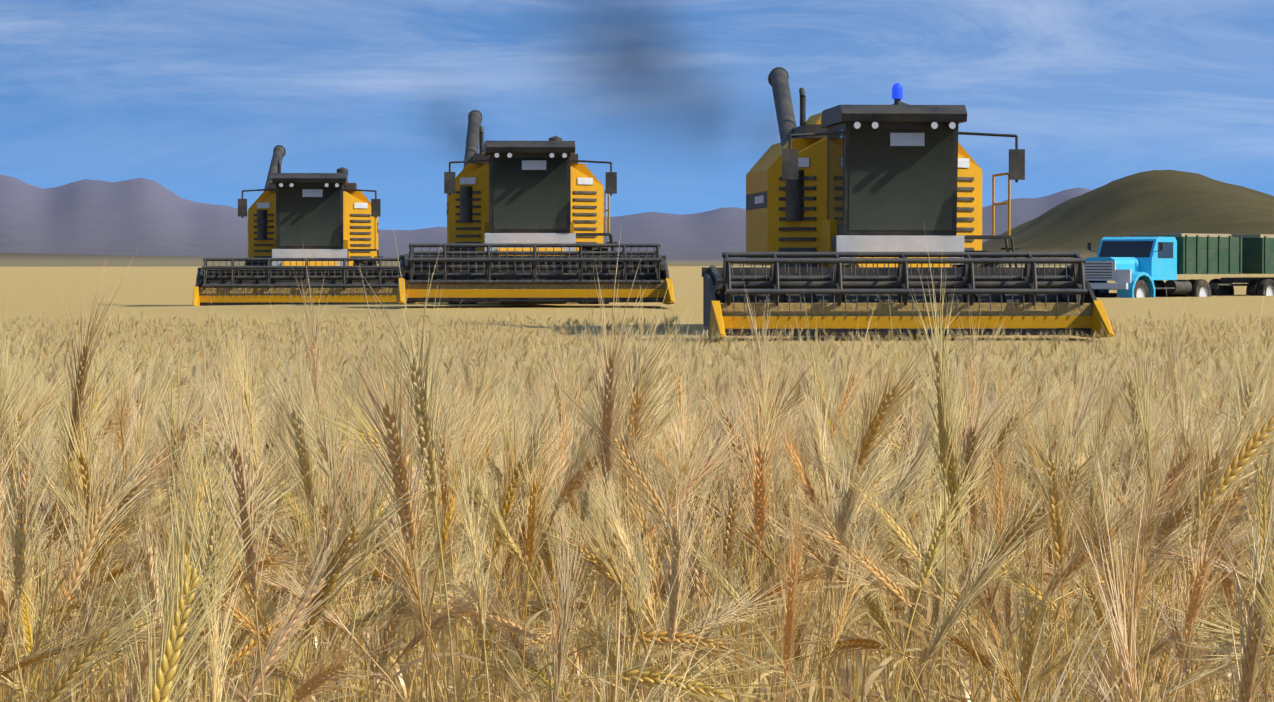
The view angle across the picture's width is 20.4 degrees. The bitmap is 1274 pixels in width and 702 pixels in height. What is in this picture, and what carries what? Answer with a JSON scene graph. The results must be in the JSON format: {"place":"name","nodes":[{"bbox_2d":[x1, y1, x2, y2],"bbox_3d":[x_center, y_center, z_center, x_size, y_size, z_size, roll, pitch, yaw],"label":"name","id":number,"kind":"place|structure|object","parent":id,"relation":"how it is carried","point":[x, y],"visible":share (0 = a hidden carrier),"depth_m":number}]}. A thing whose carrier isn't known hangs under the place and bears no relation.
{"place":"outdoors","nodes":[
{"label":"outdoors","id":0,"kind":"place"},
{"bbox_2d":[0,170,1273,701],"bbox_3d":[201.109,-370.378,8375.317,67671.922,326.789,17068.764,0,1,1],"label":"terrain","id":1,"kind":"structure","parent":0,"point":[140,222],"depth_m":8002.52},
{"bbox_2d":[192,145,399,305],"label":"combine harvester","id":2,"kind":"object","parent":1,"relation":"on","point":[328,222],"visible":0.79,"depth_m":91.71},
{"bbox_2d":[397,110,674,304],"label":"combine harvester","id":3,"kind":"object","parent":1,"relation":"on","point":[524,222],"visible":0.92,"depth_m":75.34},
{"bbox_2d":[0,266,1273,484],"bbox_3d":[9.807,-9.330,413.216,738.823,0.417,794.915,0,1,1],"label":"field","id":4,"kind":"structure","parent":1,"relation":"on","point":[150,294],"depth_m":66.51},
{"bbox_2d":[702,67,1114,338],"bbox_3d":[3.494,-2.270,55.258,5.680,4.913,11.750,0,1,-4],"label":"combine harvester","id":5,"kind":"object","parent":1,"relation":"on","point":[846,205],"visible":0.9,"depth_m":53.24},
{"bbox_2d":[1084,233,1273,297],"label":"grain lorry with trailer","id":6,"kind":"object","parent":1,"relation":"on","point":[1138,265],"visible":0.73,"depth_m":115.11},
{"bbox_2d":[0,0,1273,229],"label":"sky","id":7,"kind":"structure","parent":0,"point":[195,99]}
]}

